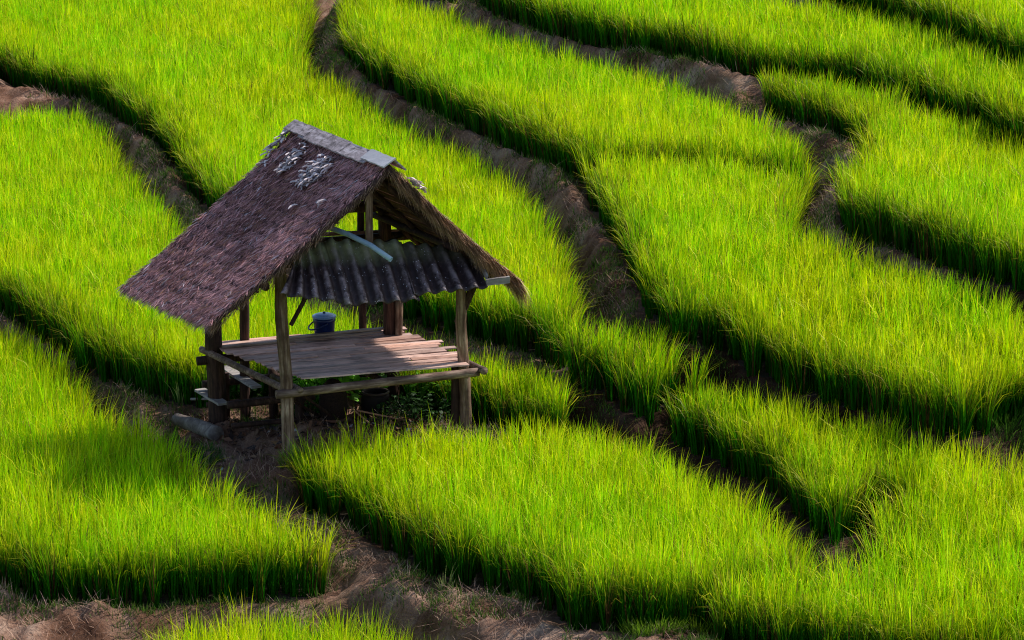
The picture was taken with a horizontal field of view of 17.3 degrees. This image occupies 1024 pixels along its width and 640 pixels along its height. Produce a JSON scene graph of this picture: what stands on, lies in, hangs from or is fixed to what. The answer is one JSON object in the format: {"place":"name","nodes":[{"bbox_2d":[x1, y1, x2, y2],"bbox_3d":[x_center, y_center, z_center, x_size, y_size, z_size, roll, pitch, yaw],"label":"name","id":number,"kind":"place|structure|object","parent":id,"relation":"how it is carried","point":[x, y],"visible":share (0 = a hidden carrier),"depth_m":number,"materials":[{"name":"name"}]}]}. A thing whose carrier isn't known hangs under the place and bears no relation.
{"place":"outdoors","nodes":[
{"label":"outdoors","id":0,"kind":"place"},
{"bbox_2d":[0,0,1023,639],"bbox_3d":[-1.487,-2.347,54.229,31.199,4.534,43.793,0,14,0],"label":"earth path","id":1,"kind":"structure","parent":0,"point":[406,612],"depth_m":43.06,"materials":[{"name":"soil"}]},
{"bbox_2d":[166,382,184,405],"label":"tall weed","id":2,"kind":"object","parent":1,"relation":"on","point":[177,395],"visible":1,"depth_m":44.44,"materials":[{"name":"green plant"}]},
{"bbox_2d":[0,315,354,608],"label":"rice crop","id":3,"kind":"object","parent":1,"relation":"on","point":[103,508],"visible":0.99,"depth_m":39.38,"materials":[{"name":"green plant"}]},
{"bbox_2d":[171,413,223,440],"bbox_3d":[-4.088,1.377,43.680,0.213,0.249,1.093,-9,17,-32],"label":"log","id":4,"kind":"object","parent":1,"relation":"on","point":[202,428],"visible":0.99,"depth_m":43.50,"materials":[{"name":"grey wood"}]},
{"bbox_2d":[185,439,228,482],"bbox_3d":[-3.969,1.875,42.475,0.805,0.628,0.812,-3,14,-10],"label":"grass tuft","id":5,"kind":"object","parent":1,"relation":"on","point":[211,450],"visible":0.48,"depth_m":42.55,"materials":[{"name":"green plant"}]},
{"bbox_2d":[230,367,266,398],"bbox_3d":[-3.559,0.852,44.637,0.626,0.494,0.644,0,14,0],"label":"leafy plant","id":6,"kind":"object","parent":1,"relation":"on","point":[237,394],"visible":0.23,"depth_m":44.46,"materials":[{"name":"green plant"}]},
{"bbox_2d":[195,365,314,428],"bbox_3d":[-3.385,1.145,43.696,1.227,0.800,1.600,-6,15,-21],"label":"bench","id":7,"kind":"object","parent":1,"relation":"on","point":[271,401],"visible":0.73,"depth_m":43.38,"materials":[{"name":"brown wood"}]},
{"bbox_2d":[131,589,438,639],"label":"rice crop","id":8,"kind":"object","parent":1,"relation":"on","point":[334,633],"visible":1,"depth_m":37.26,"materials":[{"name":"green plant"}]},
{"bbox_2d":[271,440,310,470],"bbox_3d":[-2.745,1.682,41.672,0.625,0.383,0.518,0,14,0],"label":"grass tuft","id":9,"kind":"object","parent":1,"relation":"on","point":[285,462],"visible":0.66,"depth_m":41.72,"materials":[{"name":"green plant"}]},
{"bbox_2d":[272,387,320,417],"bbox_3d":[-2.709,1.079,42.949,0.041,0.724,1.103,9,17,33],"label":"pole","id":10,"kind":"object","parent":1,"relation":"on","point":[304,407],"visible":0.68,"depth_m":43.03,"materials":[{"name":"brown wood"}]},
{"bbox_2d":[0,100,599,443],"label":"rice crop","id":11,"kind":"object","parent":1,"relation":"on","point":[86,228],"visible":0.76,"depth_m":48.71,"materials":[{"name":"green plant"}]},
{"bbox_2d":[279,394,323,422],"bbox_3d":[-2.650,1.111,43.491,0.721,0.437,0.731,0,14,0],"label":"leafy plant","id":12,"kind":"object","parent":1,"relation":"on","point":[316,410],"visible":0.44,"depth_m":43.44,"materials":[{"name":"green plant"}]},
{"bbox_2d":[115,119,533,455],"bbox_3d":[-2.413,-0.166,42.593,4.687,4.286,3.137,-5,15,-19],"label":"field hut","id":13,"kind":"object","parent":1,"relation":"on","point":[291,198],"visible":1,"depth_m":42.04,"materials":[{"name":"brown wood"}]},
{"bbox_2d":[308,311,335,332],"bbox_3d":[-2.485,0.050,43.959,0.372,0.328,0.343,0,14,0],"label":"bucket","id":14,"kind":"object","parent":13,"relation":"on","point":[323,321],"visible":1,"depth_m":43.86,"materials":[{"name":"blue plastic"}]},
{"bbox_2d":[330,226,392,261],"bbox_3d":[-1.976,-0.984,41.576,1.184,0.409,0.071,9,16,31],"label":"water pipe","id":15,"kind":"object","parent":13,"relation":"attached to","point":[375,248],"visible":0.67,"depth_m":41.46,"materials":[{"name":"blue plastic"}]},
{"bbox_2d":[293,357,359,402],"bbox_3d":[-2.449,0.698,43.953,0.991,0.820,0.972,0,14,0],"label":"leafy plant","id":16,"kind":"object","parent":1,"relation":"on","point":[321,381],"visible":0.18,"depth_m":43.82,"materials":[{"name":"green plant"}]},
{"bbox_2d":[209,390,444,460],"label":"leaf litter","id":17,"kind":"object","parent":1,"relation":"on","point":[252,447],"visible":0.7,"depth_m":43.02,"materials":[{"name":"plant"}]},
{"bbox_2d":[349,406,371,424],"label":"twig","id":18,"kind":"object","parent":17,"relation":"on","point":[355,411],"visible":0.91,"depth_m":43.01,"materials":[{"name":"brown wood"}]},
{"bbox_2d":[319,378,347,424],"bbox_3d":[-2.302,1.044,43.275,0.380,0.600,0.380,0,14,0],"label":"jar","id":19,"kind":"object","parent":1,"relation":"on","point":[335,404],"visible":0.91,"depth_m":43.15,"materials":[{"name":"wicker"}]},
{"bbox_2d":[0,0,725,426],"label":"rice crop","id":20,"kind":"object","parent":1,"relation":"on","point":[212,98],"visible":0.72,"depth_m":57.17,"materials":[{"name":"green plant"}]},
{"bbox_2d":[340,373,388,398],"bbox_3d":[-1.974,0.787,44.419,0.900,0.647,0.922,0,14,0],"label":"leafy plant","id":21,"kind":"object","parent":1,"relation":"on","point":[383,375],"visible":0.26,"depth_m":44.14,"materials":[{"name":"green plant"}]},
{"bbox_2d":[360,387,390,418],"bbox_3d":[-1.772,1.120,43.646,0.400,0.421,0.400,0,14,0],"label":"jar","id":22,"kind":"object","parent":1,"relation":"on","point":[371,398],"visible":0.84,"depth_m":43.49,"materials":[{"name":"ceramic"}]},
{"bbox_2d":[357,410,404,420],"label":"twig","id":23,"kind":"object","parent":1,"relation":"on","point":[379,414],"visible":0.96,"depth_m":43.02,"materials":[{"name":"brown wood"}]},
{"bbox_2d":[375,392,450,427],"bbox_3d":[-1.274,1.133,43.399,1.009,0.364,1.022,0,14,0],"label":"leafy plant","id":24,"kind":"object","parent":1,"relation":"on","point":[413,408],"visible":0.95,"depth_m":43.35,"materials":[{"name":"green plant"}]},
{"bbox_2d":[404,369,450,415],"bbox_3d":[-0.988,0.940,44.038,0.841,0.613,0.854,0,14,0],"label":"leafy plant","id":25,"kind":"object","parent":1,"relation":"on","point":[425,387],"visible":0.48,"depth_m":43.84,"materials":[{"name":"green plant"}]},
{"bbox_2d":[435,562,455,591],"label":"tall weed","id":26,"kind":"object","parent":1,"relation":"on","point":[441,590],"visible":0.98,"depth_m":37.84,"materials":[{"name":"green plant"}]},
{"bbox_2d":[433,0,462,3],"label":"rice crop","id":27,"kind":"object","parent":1,"relation":"on","point":[458,1],"visible":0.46,"depth_m":65.33,"materials":[{"name":"green plant"}]},
{"bbox_2d":[0,0,1023,639],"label":"dry straw","id":28,"kind":"object","parent":1,"relation":"on","point":[520,616],"visible":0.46,"depth_m":42.55,"materials":[{"name":"beige plant"}]},
{"bbox_2d":[271,401,831,631],"bbox_3d":[0.528,2.166,39.357,4.858,1.160,7.517,-7,16,-26],"label":"rice crop","id":29,"kind":"object","parent":1,"relation":"on","point":[588,532],"visible":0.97,"depth_m":38.89,"materials":[{"name":"green plant"}]},
{"bbox_2d":[325,0,823,194],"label":"rice crop","id":30,"kind":"object","parent":1,"relation":"on","point":[565,110],"visible":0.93,"depth_m":55.86,"materials":[{"name":"green plant"}]},
{"bbox_2d":[616,609,689,638],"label":"grass tuft","id":31,"kind":"object","parent":1,"relation":"on","point":[663,624],"visible":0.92,"depth_m":36.27,"materials":[{"name":"green plant"}]},
{"bbox_2d":[670,610,729,638],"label":"grass tuft","id":32,"kind":"object","parent":1,"relation":"on","point":[693,626],"visible":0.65,"depth_m":36.46,"materials":[{"name":"green plant"}]},
{"bbox_2d":[479,0,1023,151],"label":"rice crop","id":33,"kind":"object","parent":1,"relation":"on","point":[748,37],"visible":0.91,"depth_m":56.68,"materials":[{"name":"green plant"}]},
{"bbox_2d":[574,131,1023,439],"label":"rice crop","id":34,"kind":"object","parent":1,"relation":"on","point":[739,265],"visible":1,"depth_m":43.88,"materials":[{"name":"green plant"}]},
{"bbox_2d":[657,364,1023,639],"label":"rice crop","id":35,"kind":"object","parent":1,"relation":"on","point":[949,529],"visible":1,"depth_m":37.98,"materials":[{"name":"green plant"}]},
{"bbox_2d":[754,61,1023,290],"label":"rice crop","id":36,"kind":"object","parent":1,"relation":"on","point":[940,190],"visible":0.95,"depth_m":47.57,"materials":[{"name":"green plant"}]},
{"bbox_2d":[821,0,1023,66],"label":"rice crop","id":37,"kind":"object","parent":1,"relation":"on","point":[999,24],"visible":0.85,"depth_m":55.67,"materials":[{"name":"green plant"}]},
{"bbox_2d":[967,397,1023,452],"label":"grass tuft","id":38,"kind":"object","parent":1,"relation":"on","point":[1014,418],"visible":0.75,"depth_m":40.80,"materials":[{"name":"green plant"}]}
]}

